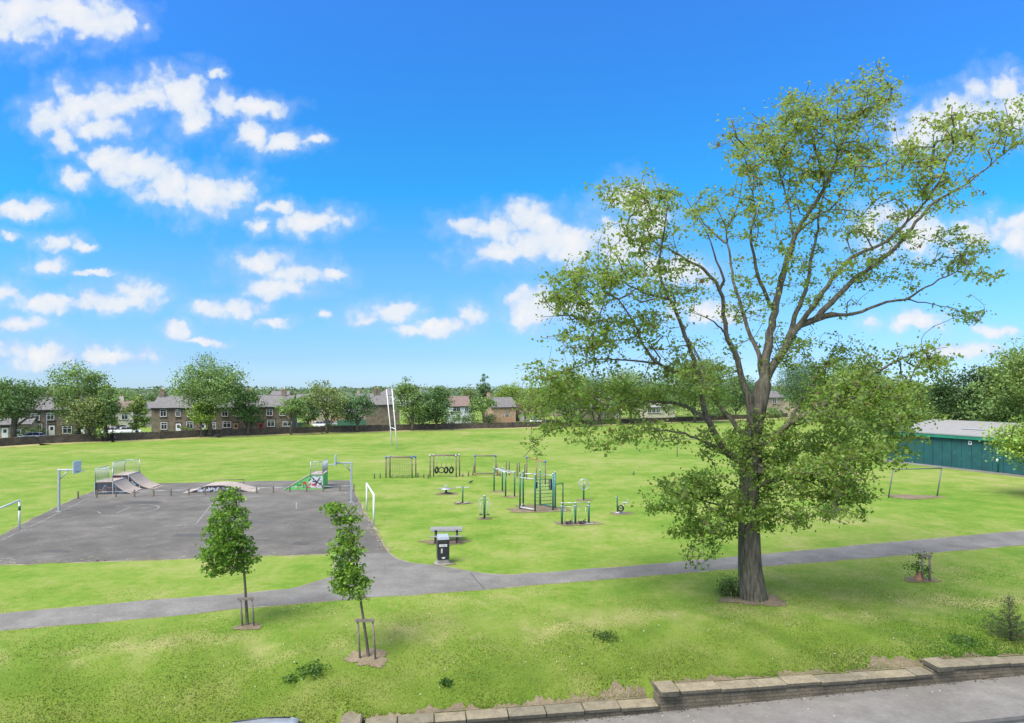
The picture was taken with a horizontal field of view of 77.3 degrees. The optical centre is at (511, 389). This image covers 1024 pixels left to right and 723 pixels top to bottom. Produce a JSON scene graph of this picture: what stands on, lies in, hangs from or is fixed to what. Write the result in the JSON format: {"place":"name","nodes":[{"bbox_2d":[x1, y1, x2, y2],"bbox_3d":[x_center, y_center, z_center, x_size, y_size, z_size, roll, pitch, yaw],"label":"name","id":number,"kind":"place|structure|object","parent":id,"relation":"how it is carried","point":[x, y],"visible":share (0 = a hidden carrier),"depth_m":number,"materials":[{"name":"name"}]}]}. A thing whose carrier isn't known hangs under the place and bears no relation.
{"place":"outdoors","nodes":[
{"label":"outdoors","id":0,"kind":"place"},
{"bbox_2d":[46,386,975,398],"bbox_3d":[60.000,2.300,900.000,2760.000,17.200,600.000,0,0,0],"label":"hills","id":1,"kind":"structure","parent":0,"point":[350,392],"depth_m":789.33,"materials":[{"name":"plant"}]},
{"bbox_2d":[0,399,1023,722],"bbox_3d":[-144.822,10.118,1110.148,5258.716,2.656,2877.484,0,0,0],"label":"grass field","id":2,"kind":"structure","parent":0,"point":[410,511],"depth_m":29.43,"materials":[{"name":"plant"}]},
{"bbox_2d":[0,418,39,437],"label":"garage","id":3,"kind":"structure","parent":2,"relation":"on","point":[5,426],"depth_m":114.54,"materials":[{"name":"concrete"}]},
{"bbox_2d":[0,376,57,436],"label":"broadleaf tree","id":4,"kind":"object","parent":2,"relation":"on","point":[12,406],"visible":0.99,"depth_m":106.74,"materials":[{"name":"green plant"}]},
{"bbox_2d":[1,388,95,434],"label":"stone house","id":5,"kind":"structure","parent":2,"relation":"on","point":[55,426],"depth_m":121.64,"materials":[{"name":"stone"}]},
{"bbox_2d":[38,359,116,434],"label":"broadleaf tree","id":6,"kind":"object","parent":2,"relation":"on","point":[85,380],"visible":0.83,"depth_m":111.48,"materials":[{"name":"green plant"}]},
{"bbox_2d":[59,392,117,434],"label":"broadleaf tree","id":7,"kind":"object","parent":2,"relation":"on","point":[86,418],"visible":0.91,"depth_m":108.84,"materials":[{"name":"green plant"}]},
{"bbox_2d":[89,385,124,440],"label":"broadleaf tree","id":8,"kind":"object","parent":2,"relation":"on","point":[113,406],"visible":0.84,"depth_m":110.85,"materials":[{"name":"green plant"}]},
{"bbox_2d":[106,395,137,426],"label":"rendered house","id":9,"kind":"structure","parent":2,"relation":"on","point":[124,419],"depth_m":150.62,"materials":[{"name":"paint"}]},
{"bbox_2d":[110,388,137,400],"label":"broadleaf tree","id":10,"kind":"object","parent":2,"relation":"on","point":[126,394],"visible":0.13,"depth_m":164.69,"materials":[{"name":"green plant"}]},
{"bbox_2d":[118,394,154,432],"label":"broadleaf tree","id":11,"kind":"object","parent":2,"relation":"on","point":[134,407],"visible":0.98,"depth_m":115.25,"materials":[{"name":"green plant"}]},
{"bbox_2d":[150,389,190,432],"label":"stone house","id":12,"kind":"structure","parent":2,"relation":"on","point":[166,415],"depth_m":128.14,"materials":[{"name":"stone"}]},
{"bbox_2d":[0,480,386,563],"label":"court","id":13,"kind":"object","parent":2,"relation":"on","point":[133,535],"visible":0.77,"depth_m":41.67,"materials":[{"name":"asphalt"}]},
{"bbox_2d":[0,500,20,529],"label":"goal frame","id":14,"kind":"object","parent":13,"relation":"on","point":[19,514],"visible":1,"depth_m":40.74,"materials":[{"name":"white paint"}]},
{"bbox_2d":[55,460,85,511],"bbox_3d":[-32.402,7.056,46.987,1.952,3.693,1.200,0,0,-11],"label":"basketball hoop","id":15,"kind":"object","parent":13,"relation":"on","point":[76,467],"visible":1,"depth_m":46.80,"materials":[{"name":"metal"}]},
{"bbox_2d":[94,465,146,494],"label":"skate ramp","id":16,"kind":"structure","parent":13,"relation":"on","point":[106,485],"depth_m":54.72,"materials":[{"name":"metal"}]},
{"bbox_2d":[113,459,162,488],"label":"skate ramp","id":17,"kind":"structure","parent":13,"relation":"on","point":[139,479],"depth_m":58.33,"materials":[{"name":"metal"}]},
{"bbox_2d":[39,501,311,552],"bbox_3d":[-21.117,8.886,43.888,14.444,0.001,19.074,0,0,-16],"label":"court repair patch","id":18,"kind":"object","parent":13,"relation":"on","point":[208,535],"visible":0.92,"depth_m":39.35,"materials":[{"name":"asphalt"}]},
{"bbox_2d":[0,491,368,558],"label":"court line marking","id":19,"kind":"object","parent":13,"relation":"on","point":[159,507],"visible":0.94,"depth_m":46.03,"materials":[{"name":"paint"}]},
{"bbox_2d":[0,510,391,563],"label":"gravel","id":20,"kind":"structure","parent":13,"relation":"on","point":[272,552],"depth_m":34.98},
{"bbox_2d":[77,484,354,498],"bbox_3d":[-24.731,8.620,54.487,22.056,0.660,0.407,0,0,-10],"label":"knee rail fence","id":21,"kind":"object","parent":13,"relation":"on","point":[205,489],"visible":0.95,"depth_m":54.22,"materials":[{"name":"wood"}]},
{"bbox_2d":[183,481,259,492],"bbox_3d":[-25.612,8.575,56.710,6.000,0.650,2.280,0,0,-6],"label":"skate funbox","id":22,"kind":"object","parent":13,"relation":"on","point":[216,486],"visible":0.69,"depth_m":55.88,"materials":[{"name":"concrete"}]},
{"bbox_2d":[283,459,327,489],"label":"skate ramp","id":23,"kind":"structure","parent":13,"relation":"on","point":[316,478],"depth_m":57.27,"materials":[{"name":"metal"}]},
{"bbox_2d":[329,454,353,502],"bbox_3d":[-13.491,7.006,50.567,1.952,3.793,1.200,0,0,-11],"label":"basketball hoop","id":24,"kind":"object","parent":13,"relation":"on","point":[350,469],"visible":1,"depth_m":50.63,"materials":[{"name":"metal"}]},
{"bbox_2d":[366,482,374,525],"bbox_3d":[-9.857,7.873,44.437,0.115,2.155,5.681,0,0,-17],"label":"goal frame","id":25,"kind":"object","parent":13,"relation":"on","point":[368,486],"visible":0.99,"depth_m":42.88,"materials":[{"name":"white paint"}]},
{"bbox_2d":[0,480,389,565],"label":"court edging","id":26,"kind":"object","parent":2,"relation":"on","point":[386,547],"visible":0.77,"depth_m":34.60,"materials":[{"name":"concrete"}]},
{"bbox_2d":[181,396,216,429],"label":"stone house","id":27,"kind":"structure","parent":2,"relation":"on","point":[186,421],"depth_m":128.69,"materials":[{"name":"stone"}]},
{"bbox_2d":[184,402,217,436],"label":"broadleaf tree","id":28,"kind":"object","parent":2,"relation":"on","point":[198,418],"visible":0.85,"depth_m":119.59,"materials":[{"name":"green plant"}]},
{"bbox_2d":[164,351,253,436],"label":"broadleaf tree","id":29,"kind":"object","parent":2,"relation":"on","point":[199,384],"visible":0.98,"depth_m":121.07,"materials":[{"name":"green plant"}]},
{"bbox_2d":[194,486,261,624],"bbox_3d":[-10.757,6.259,24.165,2.768,5.387,2.206,0,0,0],"label":"young tree","id":30,"kind":"object","parent":2,"relation":"on","point":[222,550],"visible":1,"depth_m":23.97,"materials":[{"name":"green plant"}]},
{"bbox_2d":[213,389,250,428],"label":"stone house","id":31,"kind":"structure","parent":2,"relation":"on","point":[228,420],"depth_m":129.92,"materials":[{"name":"stone"}]},
{"bbox_2d":[231,622,262,629],"bbox_3d":[-9.904,8.874,24.091,1.109,0.043,0.766,0,0,0],"label":"dirt patch","id":32,"kind":"object","parent":2,"relation":"on","point":[246,627],"visible":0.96,"depth_m":23.97,"materials":[{"name":"soil"}]},
{"bbox_2d":[237,596,254,625],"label":"tree stakes","id":33,"kind":"object","parent":32,"relation":"on","point":[240,599],"visible":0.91,"depth_m":24.03,"materials":[{"name":"wood"}]},
{"bbox_2d":[231,386,267,434],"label":"broadleaf tree","id":34,"kind":"object","parent":2,"relation":"on","point":[245,412],"visible":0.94,"depth_m":124.57,"materials":[{"name":"green plant"}]},
{"bbox_2d":[246,388,296,428],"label":"stone house","id":35,"kind":"structure","parent":2,"relation":"on","point":[273,419],"depth_m":131.96,"materials":[{"name":"stone"}]},
{"bbox_2d":[273,395,309,434],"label":"broadleaf tree","id":36,"kind":"object","parent":2,"relation":"on","point":[296,406],"visible":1,"depth_m":126.56,"materials":[{"name":"green plant"}]},
{"bbox_2d":[298,389,320,425],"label":"broadleaf tree","id":37,"kind":"object","parent":2,"relation":"on","point":[314,414],"visible":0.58,"depth_m":149.14,"materials":[{"name":"green plant"}]},
{"bbox_2d":[288,656,331,680],"bbox_3d":[-6.569,9.139,21.087,1.248,0.436,1.452,0,0,-37],"label":"weed clump","id":38,"kind":"object","parent":2,"relation":"on","point":[308,670],"visible":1,"depth_m":21.00,"materials":[{"name":"green plant"}]},
{"bbox_2d":[300,380,349,432],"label":"broadleaf tree","id":39,"kind":"object","parent":2,"relation":"on","point":[330,406],"visible":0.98,"depth_m":131.06,"materials":[{"name":"green plant"}]},
{"bbox_2d":[318,501,375,656],"bbox_3d":[-5.727,6.523,22.037,2.045,5.449,1.438,0,0,0],"label":"young tree","id":40,"kind":"object","parent":2,"relation":"on","point":[348,573],"visible":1,"depth_m":21.88,"materials":[{"name":"green plant"}]},
{"bbox_2d":[331,391,380,431],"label":"broadleaf tree","id":41,"kind":"object","parent":2,"relation":"on","point":[355,402],"visible":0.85,"depth_m":134.28,"materials":[{"name":"green plant"}]},
{"bbox_2d":[344,647,387,667],"bbox_3d":[-4.999,9.191,21.986,1.573,0.266,1.118,0,0,0],"label":"dirt patch","id":42,"kind":"object","parent":2,"relation":"on","point":[378,662],"visible":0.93,"depth_m":21.88,"materials":[{"name":"soil"}]},
{"bbox_2d":[355,618,376,659],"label":"tree stakes","id":43,"kind":"object","parent":42,"relation":"on","point":[357,620],"visible":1,"depth_m":21.83,"materials":[{"name":"wood"}]},
{"bbox_2d":[363,388,399,424],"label":"stone house","id":44,"kind":"structure","parent":2,"relation":"on","point":[382,418],"depth_m":152.31,"materials":[{"name":"stone"}]},
{"bbox_2d":[0,413,787,445],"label":"park wall","id":45,"kind":"structure","parent":2,"relation":"on","point":[11,441],"depth_m":130.08,"materials":[{"name":"stone"}]},
{"bbox_2d":[0,417,789,447],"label":"verge","id":46,"kind":"structure","parent":2,"relation":"on","point":[308,433],"depth_m":127.66,"materials":[{"name":"plant"}]},
{"bbox_2d":[385,456,416,477],"bbox_3d":[-11.283,7.856,65.002,3.106,2.291,0.712,0,0,0],"label":"trim trail frame","id":47,"kind":"object","parent":2,"relation":"on","point":[390,457],"visible":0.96,"depth_m":64.72,"materials":[{"name":"brown wood"}]},
{"bbox_2d":[389,376,433,430],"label":"broadleaf tree","id":48,"kind":"object","parent":2,"relation":"on","point":[415,398],"visible":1,"depth_m":139.04,"materials":[{"name":"green plant"}]},
{"bbox_2d":[400,410,448,424],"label":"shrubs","id":49,"kind":"object","parent":2,"relation":"on","point":[417,420],"visible":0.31,"depth_m":149.66,"materials":[{"name":"green plant"}]},
{"bbox_2d":[419,385,454,429],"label":"broadleaf tree","id":50,"kind":"object","parent":2,"relation":"on","point":[439,403],"visible":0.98,"depth_m":140.88,"materials":[{"name":"green plant"}]},
{"bbox_2d":[434,534,451,564],"bbox_3d":[-3.560,8.210,32.963,0.920,1.480,0.906,0,0,-13],"label":"litter bin","id":51,"kind":"object","parent":2,"relation":"on","point":[442,548],"visible":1,"depth_m":32.68,"materials":[{"name":"plastic"}]},
{"bbox_2d":[417,539,468,545],"bbox_3d":[-3.936,8.880,37.328,3.267,0.001,1.705,0,0,0],"label":"dirt patch","id":52,"kind":"object","parent":2,"relation":"on","point":[451,541],"visible":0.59,"depth_m":37.51,"materials":[{"name":"soil"}]},
{"bbox_2d":[430,526,462,542],"bbox_3d":[-3.857,8.526,37.632,1.850,0.817,1.680,0,0,-3],"label":"picnic table","id":53,"kind":"object","parent":52,"relation":"on","point":[456,529],"visible":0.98,"depth_m":37.51,"materials":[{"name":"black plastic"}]},
{"bbox_2d":[429,454,459,476],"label":"trim trail frame","id":54,"kind":"object","parent":2,"relation":"on","point":[444,468],"visible":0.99,"depth_m":65.59,"materials":[{"name":"wood"}]},
{"bbox_2d":[444,396,470,422],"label":"rendered house","id":55,"kind":"structure","parent":2,"relation":"on","point":[460,403],"depth_m":170.50,"materials":[{"name":"paint"}]},
{"bbox_2d":[447,409,503,422],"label":"hedge","id":56,"kind":"object","parent":2,"relation":"on","point":[464,419],"visible":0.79,"depth_m":151.34,"materials":[{"name":"green plant"}]},
{"bbox_2d":[0,385,965,400],"bbox_3d":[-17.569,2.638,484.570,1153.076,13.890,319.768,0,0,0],"label":"woods","id":57,"kind":"object","parent":2,"relation":"on","point":[158,390],"visible":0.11,"depth_m":427.58,"materials":[{"name":"green plant"}]},
{"bbox_2d":[467,396,498,422],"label":"broadleaf tree","id":58,"kind":"object","parent":2,"relation":"on","point":[480,405],"visible":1,"depth_m":148.42,"materials":[{"name":"green plant"}]},
{"bbox_2d":[475,374,491,398],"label":"conifer","id":59,"kind":"object","parent":2,"relation":"on","point":[482,387],"visible":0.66,"depth_m":189.78,"materials":[{"name":"green plant"}]},
{"bbox_2d":[472,455,498,475],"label":"trim trail frame","id":60,"kind":"object","parent":2,"relation":"on","point":[475,473],"visible":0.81,"depth_m":66.62,"materials":[{"name":"brown wood"}]},
{"bbox_2d":[484,392,516,421],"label":"brick house","id":61,"kind":"structure","parent":2,"relation":"on","point":[504,407],"depth_m":178.74,"materials":[{"name":"brick"}]},
{"bbox_2d":[493,467,514,495],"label":"monkey bars","id":62,"kind":"object","parent":2,"relation":"on","point":[502,470],"visible":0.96,"depth_m":55.59,"materials":[{"name":"green paint"}]},
{"bbox_2d":[493,381,522,401],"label":"broadleaf tree","id":63,"kind":"object","parent":2,"relation":"on","point":[508,390],"visible":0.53,"depth_m":193.24,"materials":[{"name":"green plant"}]},
{"bbox_2d":[0,530,1023,630],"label":"path edging","id":64,"kind":"object","parent":2,"relation":"on","point":[483,589],"visible":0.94,"depth_m":29.72,"materials":[{"name":"concrete"}]},
{"bbox_2d":[515,402,544,420],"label":"rendered house","id":65,"kind":"structure","parent":2,"relation":"on","point":[522,418],"depth_m":181.97,"materials":[{"name":"paint"}]},
{"bbox_2d":[513,384,557,418],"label":"broadleaf tree","id":66,"kind":"object","parent":2,"relation":"on","point":[522,396],"visible":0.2,"depth_m":182.84,"materials":[{"name":"green plant"}]},
{"bbox_2d":[508,505,570,512],"bbox_3d":[1.975,8.880,47.952,4.921,0.001,3.381,0,0,0],"label":"dirt patch","id":67,"kind":"object","parent":2,"relation":"on","point":[541,508],"visible":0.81,"depth_m":47.55,"materials":[{"name":"soil"}]},
{"bbox_2d":[519,469,563,510],"bbox_3d":[2.235,7.560,48.075,3.424,2.880,2.608,0,0,0],"label":"climbing frame","id":68,"kind":"object","parent":67,"relation":"on","point":[552,484],"visible":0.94,"depth_m":47.80,"materials":[{"name":"green paint"}]},
{"bbox_2d":[534,368,599,424],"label":"broadleaf tree","id":69,"kind":"object","parent":2,"relation":"on","point":[563,409],"visible":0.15,"depth_m":155.46,"materials":[{"name":"green plant"}]},
{"bbox_2d":[555,521,602,525],"bbox_3d":[4.474,8.880,42.578,3.423,0.001,1.630,0,0,0],"label":"dirt patch","id":70,"kind":"object","parent":2,"relation":"on","point":[569,524],"visible":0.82,"depth_m":42.56,"materials":[{"name":"soil"}]},
{"bbox_2d":[560,502,593,523],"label":"step up bars","id":71,"kind":"object","parent":70,"relation":"on","point":[575,506],"visible":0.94,"depth_m":42.46,"materials":[{"name":"green paint"}]},
{"bbox_2d":[575,394,620,419],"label":"stone house","id":72,"kind":"structure","parent":2,"relation":"on","point":[600,417],"depth_m":181.82,"materials":[{"name":"stone"}]},
{"bbox_2d":[587,630,621,642],"bbox_3d":[3.415,8.933,23.327,1.251,0.258,1.200,0,0,0],"label":"weed clump","id":73,"kind":"object","parent":2,"relation":"on","point":[608,636],"visible":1,"depth_m":23.24,"materials":[{"name":"green plant"}]},
{"bbox_2d":[600,366,659,423],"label":"broadleaf tree","id":74,"kind":"object","parent":2,"relation":"on","point":[630,377],"visible":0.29,"depth_m":166.16,"materials":[{"name":"green plant"}]},
{"bbox_2d":[636,403,674,417],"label":"bungalow","id":75,"kind":"object","parent":2,"relation":"on","point":[655,412],"visible":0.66,"depth_m":195.84,"materials":[{"name":"white"}]},
{"bbox_2d":[344,652,1023,720],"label":"bare soil strip","id":76,"kind":"object","parent":2,"relation":"on","point":[896,661],"visible":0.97,"depth_m":20.74,"materials":[{"name":"soil"}]},
{"bbox_2d":[653,354,738,422],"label":"broadleaf tree","id":77,"kind":"object","parent":2,"relation":"on","point":[693,403],"visible":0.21,"depth_m":172.86,"materials":[{"name":"green plant"}]},
{"bbox_2d":[713,572,739,598],"bbox_3d":[9.542,8.412,27.792,1.569,1.074,1.822,0,0,0],"label":"basal bush","id":78,"kind":"object","parent":2,"relation":"on","point":[729,588],"visible":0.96,"depth_m":27.69,"materials":[{"name":"green plant"}]},
{"bbox_2d":[710,375,757,414],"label":"broadleaf tree","id":79,"kind":"object","parent":2,"relation":"on","point":[741,400],"visible":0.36,"depth_m":216.01,"materials":[{"name":"green plant"}]},
{"bbox_2d":[717,594,787,606],"bbox_3d":[10.165,8.872,27.240,2.943,0.052,1.687,0,0,12],"label":"dirt patch","id":80,"kind":"object","parent":2,"relation":"on","point":[773,600],"visible":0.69,"depth_m":26.84,"materials":[{"name":"soil"}]},
{"bbox_2d":[746,391,784,414],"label":"stone house","id":81,"kind":"structure","parent":2,"relation":"on","point":[773,401],"depth_m":210.50,"materials":[{"name":"stone"}]},
{"bbox_2d":[512,57,1023,601],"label":"broadleaf tree","id":82,"kind":"object","parent":2,"relation":"on","point":[866,387],"visible":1,"depth_m":25.93,"materials":[{"name":"green plant"}]},
{"bbox_2d":[773,357,836,415],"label":"broadleaf tree","id":83,"kind":"object","parent":2,"relation":"on","point":[797,380],"visible":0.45,"depth_m":189.63,"materials":[{"name":"green plant"}]},
{"bbox_2d":[808,358,899,422],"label":"broadleaf tree","id":84,"kind":"object","parent":2,"relation":"on","point":[847,380],"visible":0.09,"depth_m":163.51,"materials":[{"name":"green plant"}]},
{"bbox_2d":[849,404,938,436],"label":"broadleaf tree","id":85,"kind":"object","parent":2,"relation":"on","point":[873,429],"visible":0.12,"depth_m":99.71,"materials":[{"name":"green plant"}]},
{"bbox_2d":[887,494,946,498],"bbox_3d":[33.689,8.880,53.273,4.798,0.001,2.539,0,0,0],"label":"dirt patch","id":86,"kind":"object","parent":2,"relation":"on","point":[904,496],"visible":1,"depth_m":53.35,"materials":[{"name":"soil"}]},
{"bbox_2d":[888,468,941,497],"bbox_3d":[33.529,7.731,53.217,5.103,2.454,0.168,0,0,-10],"label":"goal frame","id":87,"kind":"object","parent":86,"relation":"on","point":[916,468],"visible":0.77,"depth_m":53.18,"materials":[{"name":"metal"}]},
{"bbox_2d":[902,551,933,580],"bbox_3d":[18.977,8.211,29.968,1.346,1.477,1.080,0,0,29],"label":"regrowing stump","id":88,"kind":"object","parent":2,"relation":"on","point":[918,576],"visible":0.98,"depth_m":29.93,"materials":[{"name":"green plant"}]},
{"bbox_2d":[904,576,939,581],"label":"dirt patch","id":89,"kind":"object","parent":2,"relation":"on","point":[910,579],"visible":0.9,"depth_m":29.83,"materials":[{"name":"soil"}]},
{"bbox_2d":[921,553,931,580],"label":"tree stakes","id":90,"kind":"object","parent":89,"relation":"on","point":[922,564],"visible":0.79,"depth_m":29.77,"materials":[{"name":"wood"}]},
{"bbox_2d":[888,379,963,419],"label":"broadleaf tree","id":91,"kind":"object","parent":2,"relation":"on","point":[918,398],"visible":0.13,"depth_m":108.43,"materials":[{"name":"green plant"}]},
{"bbox_2d":[884,460,1023,476],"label":"shed apron","id":92,"kind":"object","parent":2,"relation":"on","point":[962,469],"visible":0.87,"depth_m":71.53,"materials":[{"name":"concrete"}]},
{"bbox_2d":[882,419,1023,474],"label":"sports shed","id":93,"kind":"structure","parent":92,"relation":"on","point":[956,444],"depth_m":73.90,"materials":[{"name":"metal"}]},
{"bbox_2d":[1011,454,1023,474],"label":"door","id":94,"kind":"structure","parent":93,"relation":"in","point":[1016,471],"depth_m":67.27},
{"bbox_2d":[939,632,983,646],"bbox_3d":[16.430,9.058,23.350,1.273,0.259,1.295,0,0,0],"label":"weed clump","id":95,"kind":"object","parent":2,"relation":"on","point":[965,639],"visible":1,"depth_m":23.18,"materials":[{"name":"green plant"}]},
{"bbox_2d":[920,364,1012,421],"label":"broadleaf tree","id":96,"kind":"object","parent":2,"relation":"on","point":[940,393],"visible":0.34,"depth_m":91.76,"materials":[{"name":"green plant"}]},
{"bbox_2d":[957,348,1023,422],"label":"broadleaf tree","id":97,"kind":"object","parent":2,"relation":"on","point":[999,409],"visible":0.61,"depth_m":85.64,"materials":[{"name":"green plant"}]},
{"bbox_2d":[975,338,1023,415],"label":"broadleaf tree","id":98,"kind":"object","parent":2,"relation":"on","point":[1016,363],"visible":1,"depth_m":79.24,"materials":[{"name":"green plant"}]},
{"bbox_2d":[978,594,1023,641],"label":"young conifer","id":99,"kind":"object","parent":2,"relation":"on","point":[1008,619],"visible":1,"depth_m":23.29,"materials":[{"name":"green plant"}]},
{"bbox_2d":[979,414,1023,469],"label":"broadleaf tree","id":100,"kind":"object","parent":2,"relation":"on","point":[1014,443],"visible":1,"depth_m":52.85,"materials":[{"name":"green plant"}]},
{"bbox_2d":[0,531,1023,629],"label":"path","id":101,"kind":"structure","parent":0,"point":[394,576],"depth_m":30.03,"materials":[{"name":"asphalt"}]},
{"bbox_2d":[0,0,1023,389],"label":"sky","id":102,"kind":"structure","parent":0,"point":[351,193],"materials":[{"name":"blue"}]},
{"bbox_2d":[553,675,1023,722],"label":"pavement","id":103,"kind":"structure","parent":0,"point":[966,701],"depth_m":20.00,"materials":[{"name":"asphalt"}]},
{"bbox_2d":[232,716,303,722],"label":"parked car","id":104,"kind":"object","parent":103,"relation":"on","point":[290,719],"visible":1,"depth_m":17.28,"materials":[{"name":"silver metal"}]},
{"bbox_2d":[340,656,1023,722],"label":"roadside wall","id":105,"kind":"structure","parent":103,"relation":"on","point":[669,695],"depth_m":20.50,"materials":[{"name":"stone"}]},
{"bbox_2d":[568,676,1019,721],"bbox_3d":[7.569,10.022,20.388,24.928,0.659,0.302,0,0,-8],"label":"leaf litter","id":106,"kind":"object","parent":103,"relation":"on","point":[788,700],"visible":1,"depth_m":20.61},
{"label":"road","id":107,"kind":"structure","parent":0,"visible":0},
{"bbox_2d":[959,715,1023,722],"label":"kerb","id":108,"kind":"structure","parent":107,"relation":"on","point":[1016,719],"depth_m":19.09,"materials":[{"name":"concrete"}]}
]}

